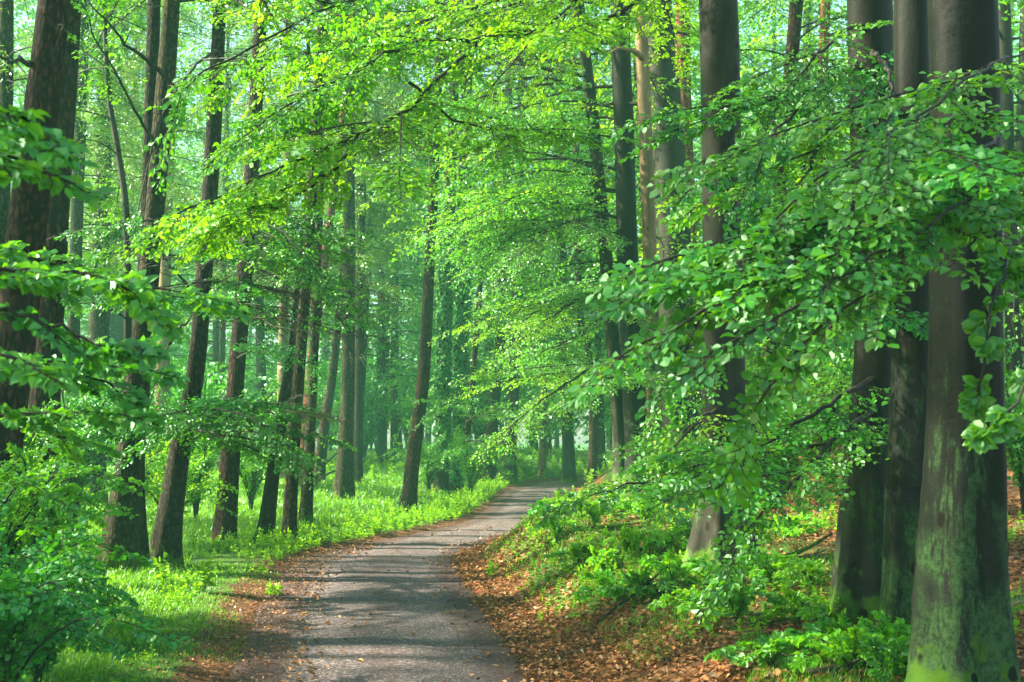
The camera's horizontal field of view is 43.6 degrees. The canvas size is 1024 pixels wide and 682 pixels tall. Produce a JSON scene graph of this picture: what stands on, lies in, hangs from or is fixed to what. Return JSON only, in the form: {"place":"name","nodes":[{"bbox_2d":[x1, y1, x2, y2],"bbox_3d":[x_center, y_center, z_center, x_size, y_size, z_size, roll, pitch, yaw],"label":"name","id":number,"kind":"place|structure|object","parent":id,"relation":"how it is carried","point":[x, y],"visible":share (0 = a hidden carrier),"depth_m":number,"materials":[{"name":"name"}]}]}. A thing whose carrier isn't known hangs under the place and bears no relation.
{"place":"outdoors","nodes":[
{"label":"outdoors","id":0,"kind":"place"},
{"bbox_2d":[230,476,586,681],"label":"path","id":1,"kind":"structure","parent":0,"point":[409,656],"depth_m":15.86,"materials":[{"name":"grey asphalt"}]},
{"bbox_2d":[11,0,1019,445],"label":"sky","id":2,"kind":"structure","parent":0,"point":[578,441],"materials":[{"name":"white"}]},
{"bbox_2d":[15,450,1023,681],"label":"grass","id":3,"kind":"structure","parent":0,"point":[206,531],"depth_m":17.76,"materials":[{"name":"green plant"}]},
{"bbox_2d":[49,432,1023,681],"bbox_3d":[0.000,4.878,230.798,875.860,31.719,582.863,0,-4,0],"label":"forest floor","id":4,"kind":"structure","parent":0,"point":[606,476],"depth_m":15.79,"materials":[{"name":"brown soil"}]},
{"bbox_2d":[0,0,70,580],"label":"pine tree","id":5,"kind":"object","parent":4,"relation":"on","point":[28,214],"visible":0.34,"depth_m":14.52,"materials":[{"name":"brown plant"}]},
{"bbox_2d":[0,398,95,544],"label":"beech bush","id":6,"kind":"object","parent":4,"relation":"on","point":[35,440],"visible":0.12,"depth_m":15.38,"materials":[{"name":"green plant"}]},
{"bbox_2d":[0,0,99,243],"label":"larch tree","id":7,"kind":"object","parent":4,"relation":"on","point":[7,75],"visible":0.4,"depth_m":24.35,"materials":[{"name":"green plant"}]},
{"bbox_2d":[10,0,117,394],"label":"beech tree","id":8,"kind":"object","parent":4,"relation":"on","point":[31,13],"visible":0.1,"depth_m":57.99,"materials":[{"name":"green plant"}]},
{"bbox_2d":[0,443,138,575],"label":"beech bush","id":9,"kind":"object","parent":4,"relation":"on","point":[72,489],"visible":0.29,"depth_m":14.20,"materials":[{"name":"green plant"}]},
{"bbox_2d":[17,0,123,559],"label":"pine tree","id":10,"kind":"object","parent":4,"relation":"on","point":[52,310],"visible":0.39,"depth_m":18.07,"materials":[{"name":"plant"}]},
{"bbox_2d":[0,565,160,681],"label":"beech bush","id":11,"kind":"object","parent":4,"relation":"on","point":[77,629],"visible":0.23,"depth_m":10.80,"materials":[{"name":"green plant"}]},
{"bbox_2d":[0,456,163,586],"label":"beech bush","id":12,"kind":"object","parent":4,"relation":"on","point":[13,522],"visible":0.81,"depth_m":11.53,"materials":[{"name":"green plant"}]},
{"bbox_2d":[0,490,189,681],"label":"beech bush","id":13,"kind":"object","parent":4,"relation":"on","point":[25,598],"visible":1,"depth_m":9.30,"materials":[{"name":"green plant"}]},
{"bbox_2d":[13,0,186,486],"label":"pine tree","id":14,"kind":"object","parent":4,"relation":"on","point":[82,120],"visible":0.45,"depth_m":34.34,"materials":[{"name":"green plant"}]},
{"bbox_2d":[17,0,188,391],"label":"sapling tree","id":15,"kind":"object","parent":4,"relation":"on","point":[123,214],"visible":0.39,"depth_m":22.33,"materials":[{"name":"green plant"}]},
{"bbox_2d":[24,334,186,537],"bbox_3d":[-8.487,1.904,24.904,3.904,4.145,4.285,-3,-5,31],"label":"beech bush","id":16,"kind":"object","parent":4,"relation":"on","point":[80,481],"visible":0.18,"depth_m":24.85,"materials":[{"name":"green plant"}]},
{"bbox_2d":[16,0,201,507],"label":"larch tree","id":17,"kind":"object","parent":4,"relation":"on","point":[98,326],"visible":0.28,"depth_m":36.16,"materials":[{"name":"green plant"}]},
{"bbox_2d":[68,1,161,274],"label":"larch tree","id":18,"kind":"object","parent":4,"relation":"on","point":[130,203],"visible":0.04,"depth_m":42.41,"materials":[{"name":"green plant"}]},
{"bbox_2d":[70,2,161,459],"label":"larch tree","id":19,"kind":"object","parent":4,"relation":"on","point":[119,327],"visible":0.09,"depth_m":56.22,"materials":[{"name":"green plant"}]},
{"bbox_2d":[78,0,160,568],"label":"oak tree","id":20,"kind":"object","parent":4,"relation":"on","point":[153,34],"visible":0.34,"depth_m":20.74,"materials":[{"name":"brown plant"}]},
{"bbox_2d":[68,8,183,461],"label":"larch tree","id":21,"kind":"object","parent":4,"relation":"on","point":[112,329],"visible":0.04,"depth_m":56.66,"materials":[{"name":"green plant"}]},
{"bbox_2d":[0,105,253,466],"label":"young beech","id":22,"kind":"object","parent":4,"relation":"on","point":[142,300],"visible":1,"depth_m":5.54,"materials":[{"name":"green plant"}]},
{"bbox_2d":[61,374,215,501],"bbox_3d":[-8.013,2.348,26.885,4.346,3.631,3.509,4,-6,-39],"label":"beech bush","id":23,"kind":"object","parent":4,"relation":"on","point":[110,440],"visible":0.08,"depth_m":26.66,"materials":[{"name":"green plant"}]},
{"bbox_2d":[66,6,229,404],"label":"beech tree","id":24,"kind":"object","parent":4,"relation":"on","point":[177,351],"visible":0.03,"depth_m":69.95,"materials":[{"name":"green plant"}]},
{"bbox_2d":[79,437,240,525],"bbox_3d":[-6.501,2.744,23.810,2.932,2.475,2.892,0,-4,0],"label":"beech bush","id":25,"kind":"object","parent":4,"relation":"on","point":[158,469],"visible":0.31,"depth_m":23.75,"materials":[{"name":"green plant"}]},
{"bbox_2d":[85,0,265,485],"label":"larch tree","id":26,"kind":"object","parent":4,"relation":"on","point":[164,280],"visible":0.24,"depth_m":40.52,"materials":[{"name":"green plant"}]},
{"bbox_2d":[154,417,261,520],"bbox_3d":[-7.344,2.880,29.794,3.187,2.883,4.378,0,-4,0],"label":"beech bush","id":27,"kind":"object","parent":4,"relation":"on","point":[206,464],"visible":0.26,"depth_m":29.73,"materials":[{"name":"green plant"}]},
{"bbox_2d":[85,0,331,458],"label":"beech tree","id":28,"kind":"object","parent":4,"relation":"on","point":[214,355],"visible":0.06,"depth_m":64.81,"materials":[{"name":"green plant"}]},
{"bbox_2d":[149,354,276,456],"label":"hazy bush","id":29,"kind":"object","parent":4,"relation":"on","point":[207,387],"visible":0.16,"depth_m":43.09,"materials":[{"name":"green plant"}]},
{"bbox_2d":[172,0,267,470],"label":"larch tree","id":30,"kind":"object","parent":4,"relation":"on","point":[222,332],"visible":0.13,"depth_m":52.54,"materials":[{"name":"green plant"}]},
{"bbox_2d":[46,0,416,568],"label":"beech tree","id":31,"kind":"object","parent":4,"relation":"on","point":[189,416],"visible":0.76,"depth_m":17.70,"materials":[{"name":"green plant"}]},
{"bbox_2d":[151,36,320,401],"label":"beech tree","id":32,"kind":"object","parent":4,"relation":"on","point":[251,334],"visible":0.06,"depth_m":86.18,"materials":[{"name":"green plant"}]},
{"bbox_2d":[185,0,331,469],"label":"larch tree","id":33,"kind":"object","parent":4,"relation":"on","point":[260,368],"visible":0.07,"depth_m":53.30,"materials":[{"name":"green plant"}]},
{"bbox_2d":[189,0,331,540],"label":"pine tree","id":34,"kind":"object","parent":4,"relation":"on","point":[229,471],"visible":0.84,"depth_m":25.86,"materials":[{"name":"brown plant"}]},
{"bbox_2d":[208,423,324,510],"bbox_3d":[-6.581,3.142,32.798,3.802,2.716,3.428,3,-5,-29],"label":"beech bush","id":35,"kind":"object","parent":4,"relation":"on","point":[249,475],"visible":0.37,"depth_m":32.67,"materials":[{"name":"green plant"}]},
{"bbox_2d":[30,0,517,575],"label":"oak tree","id":36,"kind":"object","parent":4,"relation":"on","point":[124,530],"visible":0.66,"depth_m":17.56,"materials":[{"name":"green plant"}]},
{"bbox_2d":[196,0,356,541],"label":"oak tree","id":37,"kind":"object","parent":4,"relation":"on","point":[267,515],"visible":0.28,"depth_m":26.02,"materials":[{"name":"brown plant"}]},
{"bbox_2d":[214,0,339,478],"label":"pine tree","id":38,"kind":"object","parent":4,"relation":"on","point":[282,340],"visible":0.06,"depth_m":48.13,"materials":[{"name":"green plant"}]},
{"bbox_2d":[240,16,402,525],"bbox_3d":[-4.733,-7.581,30.008,4.549,24.367,6.359,-3,-5,32],"label":"larch tree","id":39,"kind":"object","parent":4,"relation":"on","point":[306,502],"visible":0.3,"depth_m":29.58,"materials":[{"name":"plant"}]},
{"bbox_2d":[266,0,420,486],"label":"pine tree","id":40,"kind":"object","parent":4,"relation":"on","point":[330,211],"visible":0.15,"depth_m":44.43,"materials":[{"name":"plant"}]},
{"bbox_2d":[270,0,426,481],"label":"pine tree","id":41,"kind":"object","parent":4,"relation":"on","point":[328,400],"visible":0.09,"depth_m":46.95,"materials":[{"name":"plant"}]},
{"bbox_2d":[264,0,434,501],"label":"larch tree","id":42,"kind":"object","parent":4,"relation":"on","point":[344,482],"visible":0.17,"depth_m":39.14,"materials":[{"name":"brown plant"}]},
{"bbox_2d":[288,0,425,483],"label":"tree","id":43,"kind":"object","parent":4,"relation":"on","point":[359,396],"visible":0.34,"depth_m":46.15,"materials":[{"name":"green plant"}]},
{"bbox_2d":[309,0,420,427],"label":"larch tree","id":44,"kind":"object","parent":4,"relation":"on","point":[369,278],"visible":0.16,"depth_m":58.28,"materials":[{"name":"green plant"}]},
{"bbox_2d":[317,364,415,462],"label":"hazy bush","id":45,"kind":"object","parent":4,"relation":"on","point":[370,430],"visible":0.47,"depth_m":59.10,"materials":[{"name":"green plant"}]},
{"bbox_2d":[275,0,473,545],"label":"larch tree","id":46,"kind":"object","parent":4,"relation":"on","point":[290,509],"visible":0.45,"depth_m":25.16,"materials":[{"name":"plant"}]},
{"bbox_2d":[334,3,424,365],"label":"larch tree","id":47,"kind":"object","parent":4,"relation":"on","point":[413,273],"visible":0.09,"depth_m":64.10,"materials":[{"name":"green plant"}]},
{"bbox_2d":[269,2,493,463],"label":"beech tree","id":48,"kind":"object","parent":4,"relation":"on","point":[381,447],"visible":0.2,"depth_m":61.43,"materials":[{"name":"green plant"}]},
{"bbox_2d":[273,0,495,457],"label":"beech tree","id":49,"kind":"object","parent":4,"relation":"on","point":[387,351],"visible":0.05,"depth_m":65.95,"materials":[{"name":"green plant"}]},
{"bbox_2d":[308,90,481,452],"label":"beech tree","id":50,"kind":"object","parent":4,"relation":"on","point":[399,420],"visible":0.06,"depth_m":79.04,"materials":[{"name":"green plant"}]},
{"bbox_2d":[355,32,439,459],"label":"pine tree","id":51,"kind":"object","parent":4,"relation":"on","point":[394,427],"visible":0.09,"depth_m":65.88,"materials":[{"name":"plant"}]},
{"bbox_2d":[382,431,460,492],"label":"beech bush","id":52,"kind":"object","parent":4,"relation":"on","point":[428,472],"visible":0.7,"depth_m":41.65,"materials":[{"name":"green plant"}]},
{"bbox_2d":[109,0,760,602],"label":"beech tree","id":53,"kind":"object","parent":4,"relation":"on","point":[229,214],"visible":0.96,"depth_m":12.16,"materials":[{"name":"green plant"}]},
{"bbox_2d":[338,0,539,495],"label":"ivy clad tree","id":54,"kind":"object","parent":4,"relation":"on","point":[443,354],"visible":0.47,"depth_m":42.45,"materials":[{"name":"green plant"}]},
{"bbox_2d":[376,0,547,511],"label":"pine tree","id":55,"kind":"object","parent":4,"relation":"on","point":[409,494],"visible":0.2,"depth_m":35.15,"materials":[{"name":"plant"}]},
{"bbox_2d":[388,338,549,468],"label":"hazy bush","id":56,"kind":"object","parent":4,"relation":"on","point":[478,428],"visible":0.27,"depth_m":57.69,"materials":[{"name":"green plant"}]},
{"bbox_2d":[389,0,554,493],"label":"ivy clad tree","id":57,"kind":"object","parent":4,"relation":"on","point":[460,365],"visible":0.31,"depth_m":44.06,"materials":[{"name":"green plant"}]},
{"bbox_2d":[402,155,541,489],"bbox_3d":[-1.284,-0.882,40.732,4.958,12.365,13.353,0,-4,0],"label":"sapling tree","id":58,"kind":"object","parent":4,"relation":"on","point":[468,408],"visible":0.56,"depth_m":36.54,"materials":[{"name":"green plant"}]},
{"bbox_2d":[426,423,521,494],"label":"beech bush","id":59,"kind":"object","parent":4,"relation":"on","point":[472,474],"visible":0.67,"depth_m":40.68,"materials":[{"name":"green plant"}]},
{"bbox_2d":[385,0,610,481],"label":"pine tree","id":60,"kind":"object","parent":4,"relation":"on","point":[492,426],"visible":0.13,"depth_m":53.76,"materials":[{"name":"green plant"}]},
{"bbox_2d":[385,0,611,459],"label":"beech tree","id":61,"kind":"object","parent":4,"relation":"on","point":[479,360],"visible":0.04,"depth_m":66.50,"materials":[{"name":"green plant"}]},
{"bbox_2d":[389,1,615,485],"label":"beech tree","id":62,"kind":"object","parent":4,"relation":"on","point":[513,395],"visible":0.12,"depth_m":52.81,"materials":[{"name":"green plant"}]},
{"bbox_2d":[349,0,656,484],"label":"beech tree","id":63,"kind":"object","parent":4,"relation":"on","point":[603,237],"visible":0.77,"depth_m":28.99,"materials":[{"name":"green plant"}]},
{"bbox_2d":[382,0,645,484],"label":"beech tree","id":64,"kind":"object","parent":4,"relation":"on","point":[625,216],"visible":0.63,"depth_m":30.56,"materials":[{"name":"green plant"}]},
{"bbox_2d":[17,428,1023,681],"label":"ground cover","id":65,"kind":"object","parent":4,"relation":"on","point":[461,506],"visible":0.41,"depth_m":23.61,"materials":[{"name":"green plant"}]},
{"bbox_2d":[441,4,630,476],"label":"beech tree","id":66,"kind":"object","parent":4,"relation":"on","point":[542,462],"visible":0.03,"depth_m":61.71,"materials":[{"name":"green plant"}]},
{"bbox_2d":[453,2,640,482],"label":"beech tree","id":67,"kind":"object","parent":4,"relation":"on","point":[568,475],"visible":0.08,"depth_m":55.62,"materials":[{"name":"green plant"}]},
{"bbox_2d":[503,361,610,455],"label":"hazy bush","id":68,"kind":"object","parent":4,"relation":"on","point":[555,394],"visible":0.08,"depth_m":75.14,"materials":[{"name":"green plant"}]},
{"bbox_2d":[95,458,1023,681],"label":"fallen leaves","id":69,"kind":"object","parent":4,"relation":"on","point":[544,670],"depth_m":13.90,"materials":[{"name":"brown plant"}]},
{"bbox_2d":[429,0,701,480],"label":"beech tree","id":70,"kind":"object","parent":4,"relation":"on","point":[643,76],"visible":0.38,"depth_m":30.48,"materials":[{"name":"green plant"}]},
{"bbox_2d":[435,0,701,487],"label":"beech tree","id":71,"kind":"object","parent":4,"relation":"on","point":[593,446],"visible":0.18,"depth_m":50.28,"materials":[{"name":"green plant"}]},
{"bbox_2d":[496,0,700,473],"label":"beech tree","id":72,"kind":"object","parent":4,"relation":"on","point":[601,442],"visible":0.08,"depth_m":54.75,"materials":[{"name":"green plant"}]},
{"bbox_2d":[571,569,631,601],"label":"beech seedling","id":73,"kind":"object","parent":4,"relation":"on","point":[606,577],"visible":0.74,"depth_m":14.49,"materials":[{"name":"green plant"}]},
{"bbox_2d":[583,525,665,556],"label":"beech seedling","id":74,"kind":"object","parent":4,"relation":"on","point":[627,535],"visible":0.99,"depth_m":16.59,"materials":[{"name":"green plant"}]},
{"bbox_2d":[448,0,833,450],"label":"beech tree","id":75,"kind":"object","parent":4,"relation":"on","point":[669,154],"visible":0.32,"depth_m":33.04,"materials":[{"name":"green plant"}]},
{"bbox_2d":[604,565,677,598],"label":"beech seedling","id":76,"kind":"object","parent":4,"relation":"on","point":[634,582],"visible":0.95,"depth_m":14.01,"materials":[{"name":"green plant"}]},
{"bbox_2d":[597,419,700,466],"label":"beech bush","id":77,"kind":"object","parent":4,"relation":"on","point":[635,444],"visible":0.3,"depth_m":28.78,"materials":[{"name":"green plant"}]},
{"bbox_2d":[506,1,794,458],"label":"beech tree","id":78,"kind":"object","parent":4,"relation":"on","point":[601,333],"visible":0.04,"depth_m":56.14,"materials":[{"name":"green plant"}]},
{"bbox_2d":[532,0,770,432],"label":"beech tree","id":79,"kind":"object","parent":4,"relation":"on","point":[699,137],"visible":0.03,"depth_m":60.13,"materials":[{"name":"green plant"}]},
{"bbox_2d":[635,525,691,551],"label":"beech seedling","id":80,"kind":"object","parent":4,"relation":"on","point":[669,539],"visible":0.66,"depth_m":16.77,"materials":[{"name":"green plant"}]},
{"bbox_2d":[638,549,711,585],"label":"beech seedling","id":81,"kind":"object","parent":4,"relation":"on","point":[672,567],"visible":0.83,"depth_m":14.16,"materials":[{"name":"green plant"}]},
{"bbox_2d":[610,0,743,414],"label":"pine tree","id":82,"kind":"object","parent":4,"relation":"on","point":[686,101],"visible":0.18,"depth_m":40.51,"materials":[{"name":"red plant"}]},
{"bbox_2d":[648,584,725,618],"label":"beech seedling","id":83,"kind":"object","parent":4,"relation":"on","point":[685,604],"visible":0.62,"depth_m":12.50,"materials":[{"name":"green plant"}]},
{"bbox_2d":[691,577,788,623],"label":"beech seedling","id":84,"kind":"object","parent":4,"relation":"on","point":[745,595],"visible":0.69,"depth_m":11.74,"materials":[{"name":"green plant"}]},
{"bbox_2d":[656,0,853,384],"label":"beech tree","id":85,"kind":"object","parent":4,"relation":"on","point":[774,24],"visible":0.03,"depth_m":64.31,"materials":[{"name":"green plant"}]},
{"bbox_2d":[662,347,853,489],"bbox_3d":[4.696,1.413,22.119,4.186,2.595,3.932,0,-4,0],"label":"beech bush","id":86,"kind":"object","parent":4,"relation":"on","point":[805,393],"visible":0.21,"depth_m":21.76,"materials":[{"name":"green plant"}]},
{"bbox_2d":[703,630,819,671],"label":"beech seedling","id":87,"kind":"object","parent":4,"relation":"on","point":[767,650],"visible":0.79,"depth_m":9.89,"materials":[{"name":"green plant"}]},
{"bbox_2d":[730,550,802,583],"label":"beech seedling","id":88,"kind":"object","parent":4,"relation":"on","point":[770,565],"visible":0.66,"depth_m":13.72,"materials":[{"name":"green plant"}]},
{"bbox_2d":[611,0,928,630],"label":"beech tree","id":89,"kind":"object","parent":4,"relation":"on","point":[855,584],"visible":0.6,"depth_m":10.63,"materials":[{"name":"green plant"}]},
{"bbox_2d":[554,0,1023,681],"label":"beech tree","id":90,"kind":"object","parent":4,"relation":"on","point":[950,172],"visible":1,"depth_m":6.45,"materials":[{"name":"green plant"}]},
{"bbox_2d":[755,512,826,537],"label":"beech seedling","id":91,"kind":"object","parent":4,"relation":"on","point":[786,530],"visible":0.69,"depth_m":16.82,"materials":[{"name":"green plant"}]},
{"bbox_2d":[760,582,831,624],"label":"beech seedling","id":92,"kind":"object","parent":4,"relation":"on","point":[800,606],"visible":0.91,"depth_m":11.50,"materials":[{"name":"green plant"}]},
{"bbox_2d":[700,0,893,450],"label":"beech tree","id":93,"kind":"object","parent":4,"relation":"on","point":[823,15],"visible":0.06,"depth_m":39.77,"materials":[{"name":"green plant"}]},
{"bbox_2d":[745,325,853,461],"bbox_3d":[6.408,0.921,25.802,4.504,3.464,4.569,3,-5,-34],"label":"beech bush","id":94,"kind":"object","parent":4,"relation":"on","point":[851,350],"visible":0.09,"depth_m":25.77,"materials":[{"name":"green plant"}]},
{"bbox_2d":[771,556,831,584],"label":"beech seedling","id":95,"kind":"object","parent":4,"relation":"on","point":[812,568],"visible":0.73,"depth_m":13.23,"materials":[{"name":"green plant"}]},
{"bbox_2d":[739,0,893,432],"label":"beech tree","id":96,"kind":"object","parent":4,"relation":"on","point":[777,41],"visible":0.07,"depth_m":44.95,"materials":[{"name":"green plant"}]},
{"bbox_2d":[783,611,877,651],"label":"beech seedling","id":97,"kind":"object","parent":4,"relation":"on","point":[825,623],"visible":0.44,"depth_m":10.48,"materials":[{"name":"green plant"}]},
{"bbox_2d":[649,0,1023,474],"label":"beech tree","id":98,"kind":"object","parent":4,"relation":"on","point":[795,27],"visible":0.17,"depth_m":26.05,"materials":[{"name":"green plant"}]},
{"bbox_2d":[778,625,899,674],"bbox_3d":[2.451,2.309,9.590,0.882,0.442,0.966,0,-4,0],"label":"beech seedling","id":99,"kind":"object","parent":4,"relation":"on","point":[846,648],"visible":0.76,"depth_m":9.44,"materials":[{"name":"green plant"}]},
{"bbox_2d":[847,610,910,645],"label":"beech seedling","id":100,"kind":"object","parent":4,"relation":"on","point":[895,629],"visible":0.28,"depth_m":10.08,"materials":[{"name":"green plant"}]},
{"bbox_2d":[857,632,909,681],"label":"beech seedling","id":101,"kind":"object","parent":4,"relation":"on","point":[892,650],"visible":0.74,"depth_m":9.21,"materials":[{"name":"green plant"}]},
{"bbox_2d":[776,0,1023,460],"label":"beech tree","id":102,"kind":"object","parent":4,"relation":"on","point":[1013,326],"visible":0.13,"depth_m":24.26,"materials":[{"name":"grey plant"}]},
{"bbox_2d":[878,0,929,646],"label":"beech tree","id":103,"kind":"object","parent":4,"relation":"on","point":[907,416],"visible":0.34,"depth_m":10.36,"materials":[{"name":"brown plant"}]},
{"bbox_2d":[893,0,1023,369],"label":"beech tree","id":104,"kind":"object","parent":4,"relation":"on","point":[1019,111],"visible":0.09,"depth_m":28.37,"materials":[{"name":"green plant"}]},
{"bbox_2d":[1004,334,1023,514],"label":"beech bush","id":105,"kind":"object","parent":4,"relation":"on","point":[1015,448],"visible":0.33,"depth_m":16.85,"materials":[{"name":"green plant"}]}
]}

